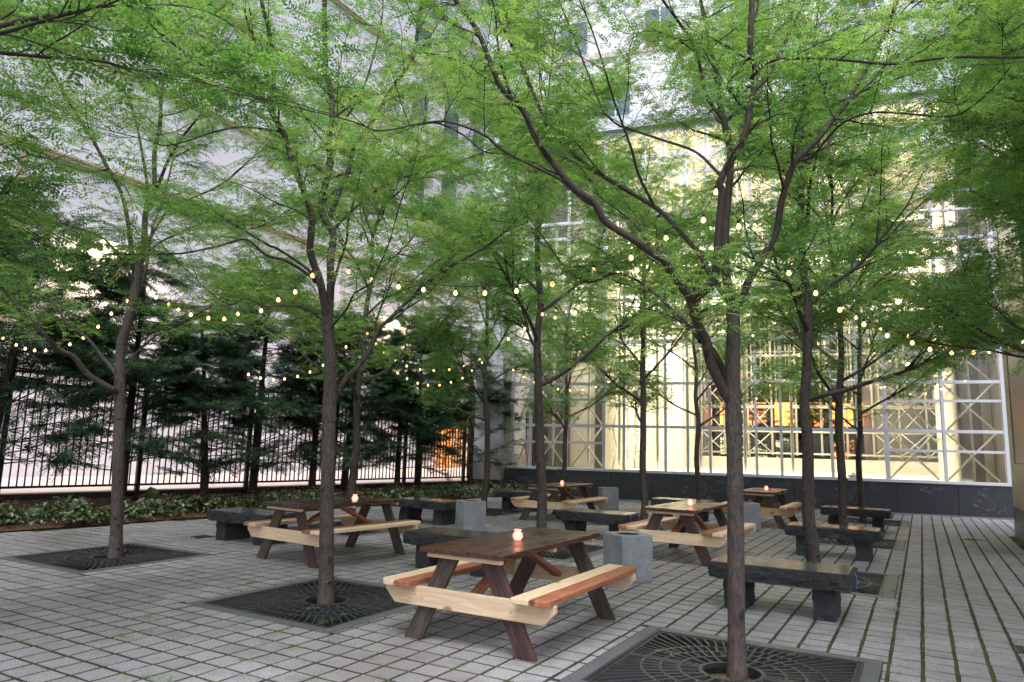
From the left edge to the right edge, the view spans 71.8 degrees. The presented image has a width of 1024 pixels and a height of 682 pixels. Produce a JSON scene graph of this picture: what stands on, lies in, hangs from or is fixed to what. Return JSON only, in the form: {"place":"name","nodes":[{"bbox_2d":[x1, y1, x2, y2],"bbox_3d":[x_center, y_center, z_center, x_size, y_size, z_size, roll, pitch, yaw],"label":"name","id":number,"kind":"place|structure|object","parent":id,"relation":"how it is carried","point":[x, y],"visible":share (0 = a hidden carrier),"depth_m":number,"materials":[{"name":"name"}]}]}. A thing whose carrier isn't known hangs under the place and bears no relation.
{"place":"outdoors","nodes":[
{"label":"outdoors","id":0,"kind":"place"},
{"bbox_2d":[0,468,466,492],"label":"sidewalk","id":1,"kind":"structure","parent":0,"point":[57,482],"depth_m":20.34,"materials":[{"name":"concrete"}]},
{"bbox_2d":[0,496,1023,681],"bbox_3d":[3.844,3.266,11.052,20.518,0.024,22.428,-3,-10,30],"label":"plaza paving","id":2,"kind":"structure","parent":0,"point":[935,606],"depth_m":6.41,"materials":[{"name":"stone pavers"},{"name":"moss"},{"name":"metal"}]},
{"bbox_2d":[0,542,215,573],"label":"tree grate","id":3,"kind":"object","parent":2,"relation":"in","point":[80,560],"visible":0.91,"depth_m":8.79,"materials":[{"name":"metal"}]},
{"bbox_2d":[0,0,418,558],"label":"locust tree","id":4,"kind":"object","parent":3,"relation":"on","point":[117,390],"visible":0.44,"depth_m":9.44,"materials":[{"name":"green plant"}]},
{"bbox_2d":[2,286,140,351],"bbox_3d":[-6.808,-0.238,10.646,4.314,0.778,0.082,-4,-10,32],"label":"string light","id":5,"kind":"object","parent":4,"relation":"hanging from","point":[69,344],"visible":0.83,"depth_m":10.37,"materials":[{"name":"yellow"}]},
{"bbox_2d":[142,256,326,320],"bbox_3d":[-3.429,-0.615,8.267,4.052,0.799,0.089,-5,-11,37],"label":"string light","id":6,"kind":"object","parent":4,"relation":"hanging from","point":[261,307],"visible":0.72,"depth_m":7.91,"materials":[{"name":"yellow"}]},
{"bbox_2d":[0,0,339,303],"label":"locust tree","id":7,"kind":"object","parent":2,"relation":"on","point":[72,15],"visible":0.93,"depth_m":4.20,"materials":[{"name":"green plant"}]},
{"bbox_2d":[0,480,466,508],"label":"wall","id":8,"kind":"structure","parent":2,"relation":"on","point":[101,497],"depth_m":15.34,"materials":[{"name":"black"}]},
{"bbox_2d":[0,359,534,501],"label":"picket fence","id":9,"kind":"object","parent":8,"relation":"on","point":[137,484],"visible":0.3,"depth_m":15.85,"materials":[{"name":"black metal"}]},
{"bbox_2d":[0,491,494,531],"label":"planting bed","id":10,"kind":"object","parent":2,"relation":"on","point":[54,524],"visible":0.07,"depth_m":12.53,"materials":[{"name":"green plant"}]},
{"bbox_2d":[0,500,33,525],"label":"bedding plant","id":11,"kind":"object","parent":10,"relation":"on","point":[9,507],"visible":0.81,"depth_m":11.10,"materials":[{"name":"green plant"}]},
{"bbox_2d":[0,504,34,524],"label":"bedding plant","id":12,"kind":"object","parent":10,"relation":"on","point":[15,518],"visible":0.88,"depth_m":11.14,"materials":[{"name":"green plant"}]},
{"bbox_2d":[21,508,57,523],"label":"bedding plant","id":13,"kind":"object","parent":10,"relation":"on","point":[39,516],"visible":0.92,"depth_m":11.43,"materials":[{"name":"green plant"}]},
{"bbox_2d":[24,495,86,515],"bbox_3d":[-7.652,2.865,12.029,0.697,0.462,1.004,2,-8,-2],"label":"hosta","id":14,"kind":"object","parent":10,"relation":"on","point":[75,502],"visible":0.52,"depth_m":12.13,"materials":[{"name":"green plant"}]},
{"bbox_2d":[37,496,86,521],"bbox_3d":[-7.720,2.871,12.005,0.911,0.470,0.649,-6,-11,40],"label":"bedding plant","id":15,"kind":"object","parent":10,"relation":"on","point":[55,505],"visible":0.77,"depth_m":11.86,"materials":[{"name":"green plant"}]},
{"bbox_2d":[43,507,100,525],"bbox_3d":[-7.280,2.896,11.649,0.600,0.317,0.773,-7,-12,44],"label":"bedding plant","id":16,"kind":"object","parent":10,"relation":"on","point":[65,511],"visible":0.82,"depth_m":11.56,"materials":[{"name":"green plant"}]},
{"bbox_2d":[0,198,147,474],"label":"evergreen tree","id":17,"kind":"object","parent":10,"relation":"on","point":[91,362],"visible":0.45,"depth_m":12.81,"materials":[{"name":"green plant"}]},
{"bbox_2d":[50,500,109,526],"bbox_3d":[-7.100,2.858,11.722,0.776,0.442,0.887,-1,-9,19],"label":"bedding plant","id":18,"kind":"object","parent":10,"relation":"on","point":[81,517],"visible":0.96,"depth_m":11.67,"materials":[{"name":"green plant"}]},
{"bbox_2d":[83,506,127,522],"bbox_3d":[-6.897,2.951,11.966,0.678,0.320,0.625,-2,-9,21],"label":"bedding plant","id":19,"kind":"object","parent":10,"relation":"on","point":[101,513],"visible":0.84,"depth_m":11.97,"materials":[{"name":"green plant"}]},
{"bbox_2d":[17,246,240,500],"bbox_3d":[-7.566,0.674,14.229,4.406,5.608,4.137,2,-8,0],"label":"evergreen tree","id":20,"kind":"object","parent":10,"relation":"on","point":[147,366],"visible":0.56,"depth_m":13.88,"materials":[{"name":"green plant"}]},
{"bbox_2d":[127,499,158,520],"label":"bedding plant","id":21,"kind":"object","parent":10,"relation":"on","point":[140,514],"visible":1,"depth_m":12.50,"materials":[{"name":"green plant"}]},
{"bbox_2d":[128,487,163,508],"bbox_3d":[-7.025,3.096,13.713,0.588,0.534,0.800,2,-9,-6],"label":"hosta","id":22,"kind":"object","parent":10,"relation":"on","point":[153,493],"visible":0.39,"depth_m":13.69,"materials":[{"name":"green plant"}]},
{"bbox_2d":[145,497,196,516],"bbox_3d":[-6.460,3.067,13.120,1.036,0.477,0.738,-2,-9,24],"label":"bedding plant","id":23,"kind":"object","parent":10,"relation":"on","point":[162,509],"visible":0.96,"depth_m":12.96,"materials":[{"name":"green plant"}]},
{"bbox_2d":[179,491,210,511],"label":"bedding plant","id":24,"kind":"object","parent":10,"relation":"on","point":[198,499],"visible":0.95,"depth_m":13.93,"materials":[{"name":"green plant"}]},
{"bbox_2d":[192,495,228,511],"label":"bedding plant","id":25,"kind":"object","parent":10,"relation":"on","point":[213,502],"visible":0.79,"depth_m":13.85,"materials":[{"name":"green plant"}]},
{"bbox_2d":[126,301,296,507],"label":"evergreen tree","id":26,"kind":"object","parent":10,"relation":"on","point":[187,373],"visible":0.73,"depth_m":14.71,"materials":[{"name":"green plant"}]},
{"bbox_2d":[163,249,351,497],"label":"evergreen tree","id":27,"kind":"object","parent":10,"relation":"on","point":[278,404],"visible":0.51,"depth_m":16.33,"materials":[{"name":"green plant"}]},
{"bbox_2d":[256,491,291,509],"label":"bedding plant","id":28,"kind":"object","parent":10,"relation":"on","point":[273,496],"visible":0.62,"depth_m":14.97,"materials":[{"name":"green plant"}]},
{"bbox_2d":[230,304,394,497],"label":"evergreen tree","id":29,"kind":"object","parent":10,"relation":"on","point":[314,412],"visible":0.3,"depth_m":17.34,"materials":[{"name":"green plant"}]},
{"bbox_2d":[272,302,424,495],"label":"evergreen tree","id":30,"kind":"object","parent":10,"relation":"on","point":[381,384],"visible":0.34,"depth_m":18.49,"materials":[{"name":"green plant"}]},
{"bbox_2d":[338,312,463,486],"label":"evergreen tree","id":31,"kind":"object","parent":10,"relation":"on","point":[430,418],"visible":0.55,"depth_m":19.55,"materials":[{"name":"green plant"}]},
{"bbox_2d":[359,314,483,487],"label":"evergreen tree","id":32,"kind":"object","parent":10,"relation":"on","point":[432,439],"visible":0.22,"depth_m":20.85,"materials":[{"name":"green plant"}]},
{"bbox_2d":[424,319,528,487],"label":"evergreen tree","id":33,"kind":"object","parent":10,"relation":"on","point":[497,394],"visible":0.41,"depth_m":22.93,"materials":[{"name":"green plant"}]},
{"bbox_2d":[493,446,521,485],"bbox_3d":[-0.134,4.140,22.884,0.952,1.488,1.580,1,-9,7],"label":"shrub","id":34,"kind":"object","parent":10,"relation":"on","point":[503,478],"visible":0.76,"depth_m":22.44,"materials":[{"name":"green plant"}]},
{"bbox_2d":[207,507,295,545],"bbox_3d":[-3.877,2.764,10.546,1.302,0.445,0.666,-3,-10,30],"label":"stone bench","id":35,"kind":"object","parent":2,"relation":"on","point":[230,523],"visible":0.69,"depth_m":10.50,"materials":[{"name":"grey stone"}]},
{"bbox_2d":[0,0,540,477],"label":"office building","id":36,"kind":"structure","parent":2,"relation":"on","point":[224,156],"depth_m":26.31,"materials":[{"name":"concrete"}]},
{"bbox_2d":[410,84,428,126],"bbox_3d":[-4.858,-12.437,37.242,0.056,2.100,1.500,-3,-10,30],"label":"window","id":37,"kind":"structure","parent":36,"relation":"in","point":[412,106],"depth_m":37.29,"materials":[{"name":"glass"}]},
{"bbox_2d":[414,12,431,56],"bbox_3d":[-4.754,-16.392,37.830,0.056,2.100,1.500,-3,-10,30],"label":"window","id":38,"kind":"structure","parent":36,"relation":"in","point":[419,39],"depth_m":37.80,"materials":[{"name":"glass"}]},
{"bbox_2d":[440,172,456,208],"bbox_3d":[-3.523,-8.074,39.138,0.056,2.100,1.500,-3,-10,30],"label":"window","id":39,"kind":"structure","parent":36,"relation":"in","point":[454,195],"depth_m":39.19,"materials":[{"name":"glass"}]},
{"bbox_2d":[443,104,458,148],"bbox_3d":[-3.419,-12.029,39.727,0.056,2.100,1.500,-3,-10,30],"label":"window","id":40,"kind":"structure","parent":36,"relation":"in","point":[456,121],"depth_m":39.75,"materials":[{"name":"glass"}]},
{"bbox_2d":[184,577,417,633],"bbox_3d":[-1.788,2.627,6.767,1.782,0.304,1.782,-3,-10,30],"label":"tree grate","id":41,"kind":"object","parent":2,"relation":"on","point":[288,603],"visible":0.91,"depth_m":6.57,"materials":[{"name":"metal"}]},
{"bbox_2d":[0,0,710,603],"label":"locust tree","id":42,"kind":"object","parent":41,"relation":"on","point":[222,278],"visible":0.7,"depth_m":6.91,"materials":[{"name":"green plant"}]},
{"bbox_2d":[243,496,420,568],"bbox_3d":[-2.356,2.489,9.406,1.500,0.722,1.830,-4,-10,35],"label":"picnic table","id":43,"kind":"object","parent":2,"relation":"on","point":[355,524],"visible":0.93,"depth_m":9.05,"materials":[{"name":"brown wood"}]},
{"bbox_2d":[287,521,419,536],"bbox_3d":[-2.887,3.446,12.463,1.782,0.304,1.782,-3,-10,30],"label":"tree grate","id":44,"kind":"object","parent":2,"relation":"on","point":[336,524],"visible":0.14,"depth_m":12.22,"materials":[{"name":"metal"}]},
{"bbox_2d":[203,62,500,511],"bbox_3d":[-2.567,-0.674,13.373,5.387,8.446,6.416,-7,-12,44],"label":"locust tree","id":45,"kind":"object","parent":44,"relation":"on","point":[308,318],"visible":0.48,"depth_m":12.68,"materials":[{"name":"green plant"}]},
{"bbox_2d":[239,319,383,380],"bbox_3d":[-3.429,0.113,12.241,2.449,1.262,0.214,7,-10,-32],"label":"string light","id":46,"kind":"object","parent":45,"relation":"hanging from","point":[273,379],"visible":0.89,"depth_m":12.07,"materials":[{"name":"yellow"}]},
{"bbox_2d":[391,497,455,525],"bbox_3d":[-1.633,3.285,13.651,1.295,0.445,0.662,-3,-10,30],"label":"stone bench","id":47,"kind":"object","parent":2,"relation":"on","point":[412,508],"visible":0.93,"depth_m":13.43,"materials":[{"name":"grey stone"}]},
{"bbox_2d":[402,527,494,576],"bbox_3d":[-0.631,2.561,8.609,1.294,0.445,0.663,-3,-10,30],"label":"stone bench","id":48,"kind":"object","parent":2,"relation":"on","point":[418,538],"visible":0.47,"depth_m":8.58,"materials":[{"name":"grey stone"}]},
{"bbox_2d":[455,500,485,530],"bbox_3d":[-0.730,3.084,12.464,0.410,0.530,0.410,5,-9,-24],"label":"concrete block","id":49,"kind":"object","parent":2,"relation":"on","point":[470,514],"visible":0.96,"depth_m":12.30,"materials":[{"name":"concrete"}]},
{"bbox_2d":[432,508,531,516],"bbox_3d":[-0.679,4.071,16.276,1.782,0.304,1.782,-3,-10,30],"label":"tree grate","id":50,"kind":"object","parent":2,"relation":"on","point":[492,512],"visible":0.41,"depth_m":16.22,"materials":[{"name":"metal"}]},
{"bbox_2d":[387,158,585,511],"bbox_3d":[-0.717,-0.021,16.926,4.992,8.286,5.067,1,-8,2],"label":"locust tree","id":51,"kind":"object","parent":50,"relation":"on","point":[452,361],"visible":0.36,"depth_m":16.64,"materials":[{"name":"green plant"}]},
{"bbox_2d":[473,35,542,488],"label":"corner pier","id":52,"kind":"structure","parent":2,"relation":"on","point":[500,438],"depth_m":23.41,"materials":[{"name":"grey stone"}]},
{"bbox_2d":[383,527,636,662],"bbox_3d":[0.048,2.039,5.964,1.500,0.722,1.830,-3,-10,30],"label":"picnic table","id":53,"kind":"object","parent":2,"relation":"on","point":[511,605],"visible":1,"depth_m":5.48,"materials":[{"name":"brown wood"}]},
{"bbox_2d":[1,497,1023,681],"bbox_3d":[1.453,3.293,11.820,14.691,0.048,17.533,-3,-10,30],"label":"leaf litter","id":54,"kind":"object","parent":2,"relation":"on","point":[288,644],"visible":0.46,"depth_m":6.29,"materials":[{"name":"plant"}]},
{"bbox_2d":[4,515,1021,681],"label":"joint moss","id":55,"kind":"object","parent":2,"relation":"on","point":[478,624],"visible":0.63,"depth_m":6.37,"materials":[{"name":"green plant"}]},
{"bbox_2d":[495,489,550,511],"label":"stone bench","id":56,"kind":"object","parent":2,"relation":"on","point":[507,503],"visible":0.5,"depth_m":16.90,"materials":[{"name":"grey stone"}]},
{"bbox_2d":[510,482,607,522],"bbox_3d":[1.036,3.420,15.063,1.500,0.722,1.830,-3,-10,30],"label":"picnic table","id":57,"kind":"object","parent":2,"relation":"on","point":[556,501],"visible":0.84,"depth_m":14.61,"materials":[{"name":"brown wood"}]},
{"bbox_2d":[540,544,602,561],"bbox_3d":[0.420,3.252,10.580,1.782,0.304,1.782,-3,-10,30],"label":"tree grate","id":58,"kind":"object","parent":2,"relation":"on","point":[562,553],"visible":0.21,"depth_m":10.19,"materials":[{"name":"metal"}]},
{"bbox_2d":[378,0,743,527],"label":"locust tree","id":59,"kind":"object","parent":58,"relation":"on","point":[506,275],"visible":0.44,"depth_m":10.92,"materials":[{"name":"green plant"}]},
{"bbox_2d":[554,508,638,531],"bbox_3d":[1.445,3.123,12.014,1.302,0.445,0.666,-3,-10,30],"label":"stone bench","id":60,"kind":"object","parent":2,"relation":"on","point":[576,519],"visible":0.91,"depth_m":11.86,"materials":[{"name":"grey stone"}]},
{"bbox_2d":[598,487,618,509],"bbox_3d":[2.438,3.976,17.894,0.410,0.530,0.410,3,-9,-10],"label":"litter bin","id":61,"kind":"object","parent":2,"relation":"on","point":[611,494],"visible":0.92,"depth_m":17.71,"materials":[{"name":"concrete"}]},
{"bbox_2d":[603,531,652,583],"bbox_3d":[1.341,2.506,8.208,0.410,0.530,0.410,5,-9,-24],"label":"litter bin","id":62,"kind":"object","parent":2,"relation":"on","point":[630,548],"visible":0.75,"depth_m":8.06,"materials":[{"name":"concrete"}]},
{"bbox_2d":[586,522,671,531],"bbox_3d":[2.628,3.877,14.393,1.782,0.304,1.782,-3,-10,30],"label":"tree grate","id":63,"kind":"object","parent":2,"relation":"on","point":[660,528],"visible":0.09,"depth_m":14.05,"materials":[{"name":"metal"}]},
{"bbox_2d":[519,130,776,520],"bbox_3d":[2.855,-0.335,14.609,4.690,8.436,5.288,-5,-11,38],"label":"locust tree","id":64,"kind":"object","parent":63,"relation":"on","point":[643,401],"visible":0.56,"depth_m":14.78,"materials":[{"name":"green plant"}]},
{"bbox_2d":[651,497,714,521],"bbox_3d":[3.775,3.716,15.591,1.295,0.445,0.662,-3,-10,30],"label":"stone bench","id":65,"kind":"object","parent":2,"relation":"on","point":[704,516],"visible":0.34,"depth_m":15.50,"materials":[{"name":"grey stone"}]},
{"bbox_2d":[618,500,755,566],"bbox_3d":[2.563,2.740,10.228,1.500,0.722,1.830,-4,-10,32],"label":"picnic table","id":66,"kind":"object","parent":2,"relation":"on","point":[713,535],"visible":0.73,"depth_m":9.70,"materials":[{"name":"brown wood"}]},
{"bbox_2d":[540,0,899,455],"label":"tower","id":67,"kind":"structure","parent":2,"relation":"on","point":[592,50],"depth_m":30.22,"materials":[{"name":"metal"}]},
{"bbox_2d":[559,20,588,60],"bbox_3d":[2.752,-13.394,31.501,1.350,1.700,0.093,-2,-9,20],"label":"window","id":68,"kind":"structure","parent":67,"relation":"in","point":[587,45],"depth_m":31.37,"materials":[{"name":"glass"}]},
{"bbox_2d":[601,84,631,116],"bbox_3d":[4.458,-10.278,30.394,1.350,1.700,0.093,-2,-9,20],"label":"window","id":69,"kind":"structure","parent":67,"relation":"in","point":[627,102],"depth_m":30.22,"materials":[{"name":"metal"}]},
{"bbox_2d":[644,4,675,46],"bbox_3d":[6.331,-13.490,30.228,1.350,1.700,0.093,-2,-9,20],"label":"window","id":70,"kind":"structure","parent":67,"relation":"in","point":[664,9],"depth_m":30.25,"materials":[{"name":"glass"}]},
{"bbox_2d":[838,0,876,14],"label":"window","id":71,"kind":"structure","parent":67,"relation":"in","point":[869,3],"depth_m":27.49,"materials":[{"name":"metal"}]},
{"bbox_2d":[560,625,881,681],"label":"tree grate","id":72,"kind":"object","parent":2,"relation":"on","point":[638,657],"visible":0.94,"depth_m":5.12,"materials":[{"name":"metal"}]},
{"bbox_2d":[84,0,1023,680],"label":"locust tree","id":73,"kind":"object","parent":72,"relation":"on","point":[726,376],"visible":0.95,"depth_m":5.13,"materials":[{"name":"green plant"}]},
{"bbox_2d":[334,160,726,294],"bbox_3d":[-0.103,-0.841,6.584,4.246,0.846,0.225,-4,-10,32],"label":"string light","id":74,"kind":"object","parent":73,"relation":"hanging from","point":[703,220],"visible":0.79,"depth_m":6.34,"materials":[{"name":"yellow"}]},
{"bbox_2d":[744,502,760,530],"bbox_3d":[4.565,3.427,13.835,0.410,0.530,0.410,3,-9,-10],"label":"litter bin","id":75,"kind":"object","parent":2,"relation":"on","point":[751,512],"visible":0.46,"depth_m":13.65,"materials":[{"name":"concrete"}]},
{"bbox_2d":[718,399,787,456],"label":"evergreen tree","id":76,"kind":"object","parent":2,"relation":"on","point":[765,418],"visible":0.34,"depth_m":40.87,"materials":[{"name":"green plant"}]},
{"bbox_2d":[504,69,1013,517],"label":"glass hall","id":77,"kind":"structure","parent":2,"relation":"on","point":[603,448],"depth_m":22.33,"materials":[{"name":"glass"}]},
{"bbox_2d":[720,487,801,529],"bbox_3d":[5.349,3.523,14.999,1.500,0.722,1.830,-3,-10,30],"label":"picnic table","id":78,"kind":"object","parent":2,"relation":"on","point":[777,511],"visible":0.54,"depth_m":14.32,"materials":[{"name":"brown wood"}]},
{"bbox_2d":[708,554,857,622],"bbox_3d":[2.614,2.385,6.849,1.302,0.445,0.666,-3,-10,30],"label":"stone bench","id":79,"kind":"object","parent":2,"relation":"on","point":[828,584],"visible":0.84,"depth_m":6.59,"materials":[{"name":"grey stone"}]},
{"bbox_2d":[707,435,863,459],"bbox_3d":[16.421,6.407,38.221,13.100,2.470,0.140,-2,-9,20],"label":"street fence","id":80,"kind":"object","parent":2,"relation":"on","point":[814,442],"visible":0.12,"depth_m":39.01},
{"bbox_2d":[711,304,864,458],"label":"shopfront","id":81,"kind":"object","parent":2,"relation":"on","point":[719,419],"visible":0.12,"depth_m":45.69,"materials":[{"name":"glass"}]},
{"bbox_2d":[773,402,794,426],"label":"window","id":82,"kind":"structure","parent":81,"relation":"in","point":[785,420],"depth_m":45.51,"materials":[{"name":"yellow glass"}]},
{"bbox_2d":[832,402,853,427],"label":"window frame","id":83,"kind":"structure","parent":81,"relation":"in","point":[850,416],"depth_m":44.20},
{"bbox_2d":[779,439,801,457],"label":"evergreen tree","id":84,"kind":"object","parent":2,"relation":"on","point":[786,445],"visible":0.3,"depth_m":36.34,"materials":[{"name":"green plant"}]},
{"bbox_2d":[769,402,852,458],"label":"evergreen tree","id":85,"kind":"object","parent":2,"relation":"on","point":[818,435],"visible":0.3,"depth_m":40.23,"materials":[{"name":"green plant"}]},
{"bbox_2d":[754,571,898,598],"bbox_3d":[3.726,3.059,8.697,1.782,0.304,1.782,-3,-10,30],"label":"tree grate","id":86,"kind":"object","parent":2,"relation":"in","point":[874,584],"visible":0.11,"depth_m":8.28,"materials":[{"name":"metal"}]},
{"bbox_2d":[585,0,1023,562],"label":"locust tree","id":87,"kind":"object","parent":86,"relation":"on","point":[809,299],"visible":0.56,"depth_m":9.08,"materials":[{"name":"green plant"}]},
{"bbox_2d":[784,522,882,561],"bbox_3d":[4.806,2.994,10.554,1.294,0.445,0.663,-3,-10,30],"label":"stone bench","id":88,"kind":"object","parent":2,"relation":"on","point":[864,538],"visible":0.88,"depth_m":10.28,"materials":[{"name":"grey stone"}]},
{"bbox_2d":[787,536,905,550],"bbox_3d":[5.934,3.684,12.510,1.782,0.304,1.782,-3,-10,30],"label":"tree grate","id":89,"kind":"object","parent":2,"relation":"on","point":[891,544],"visible":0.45,"depth_m":12.19,"materials":[{"name":"metal"}]},
{"bbox_2d":[715,66,1001,541],"bbox_3d":[6.231,-0.675,12.737,5.124,8.736,5.320,-1,-9,16],"label":"locust tree","id":90,"kind":"object","parent":89,"relation":"on","point":[840,362],"visible":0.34,"depth_m":12.84,"materials":[{"name":"green plant"}]},
{"bbox_2d":[845,438,862,459],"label":"evergreen tree","id":91,"kind":"object","parent":2,"relation":"on","point":[852,448],"visible":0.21,"depth_m":35.56,"materials":[{"name":"plant"}]},
{"bbox_2d":[820,505,891,532],"bbox_3d":[6.998,3.621,14.382,1.295,0.445,0.662,-3,-10,30],"label":"stone bench","id":92,"kind":"object","parent":2,"relation":"on","point":[878,516],"visible":0.87,"depth_m":14.11,"materials":[{"name":"grey stone"}]},
{"bbox_2d":[819,516,908,526],"bbox_3d":[8.142,4.309,16.322,1.782,0.304,1.782,-3,-10,30],"label":"tree grate","id":93,"kind":"object","parent":2,"relation":"on","point":[893,523],"visible":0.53,"depth_m":16.21,"materials":[{"name":"metal"}]},
{"bbox_2d":[741,176,984,521],"bbox_3d":[8.197,0.194,16.791,5.067,8.286,4.992,0,-9,7],"label":"locust tree","id":94,"kind":"object","parent":93,"relation":"on","point":[859,429],"visible":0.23,"depth_m":16.35,"materials":[{"name":"green plant"}]},
{"bbox_2d":[857,118,972,478],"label":"side wing","id":95,"kind":"structure","parent":2,"relation":"on","point":[963,424],"depth_m":32.76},
{"bbox_2d":[842,0,1023,378],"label":"locust tree","id":96,"kind":"object","parent":2,"relation":"on","point":[996,165],"visible":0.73,"depth_m":7.23,"materials":[{"name":"green plant"}]},
{"bbox_2d":[715,199,1023,354],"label":"string light","id":97,"kind":"object","parent":96,"relation":"hanging from","point":[738,226],"visible":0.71,"depth_m":6.52,"materials":[{"name":"yellow"}]},
{"bbox_2d":[866,3,1023,358],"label":"locust tree","id":98,"kind":"object","parent":2,"relation":"on","point":[955,263],"visible":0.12,"depth_m":10.91,"materials":[{"name":"green plant"}]},
{"bbox_2d":[900,0,1023,158],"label":"locust tree","id":99,"kind":"object","parent":2,"relation":"on","point":[974,122],"visible":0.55,"depth_m":5.91,"materials":[{"name":"green plant"}]},
{"bbox_2d":[905,0,1023,306],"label":"locust tree","id":100,"kind":"object","parent":2,"relation":"on","point":[981,214],"visible":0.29,"depth_m":7.55,"materials":[{"name":"green plant"}]},
{"bbox_2d":[976,3,1023,543],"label":"granite pillar","id":101,"kind":"structure","parent":2,"relation":"on","point":[1014,393],"depth_m":13.04,"materials":[{"name":"stone"}]},
{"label":"tree grate","id":102,"kind":"object","parent":2,"relation":"on","visible":0},
{"bbox_2d":[476,229,664,492],"bbox_3d":[1.661,0.768,21.081,5.068,8.084,4.495,7,-10,-31],"label":"locust tree","id":103,"kind":"object","parent":102,"relation":"on","point":[566,405],"visible":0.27,"depth_m":20.32,"materials":[{"name":"green plant"}]},
{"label":"tree grate","id":104,"kind":"object","parent":2,"relation":"on","visible":0},
{"bbox_2d":[574,226,799,498],"bbox_3d":[4.603,0.542,18.859,6.085,8.011,5.109,-2,-9,20],"label":"locust tree","id":105,"kind":"object","parent":104,"relation":"on","point":[697,362],"visible":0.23,"depth_m":18.88,"materials":[{"name":"green plant"}]},
{"bbox_2d":[312,0,974,645],"label":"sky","id":106,"kind":"structure","parent":0,"point":[909,7],"materials":[{"name":"white"}]},
{"bbox_2d":[567,496,1013,519],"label":"border paving","id":107,"kind":"structure","parent":0,"point":[891,512],"depth_m":18.55,"materials":[{"name":"grey stone"}]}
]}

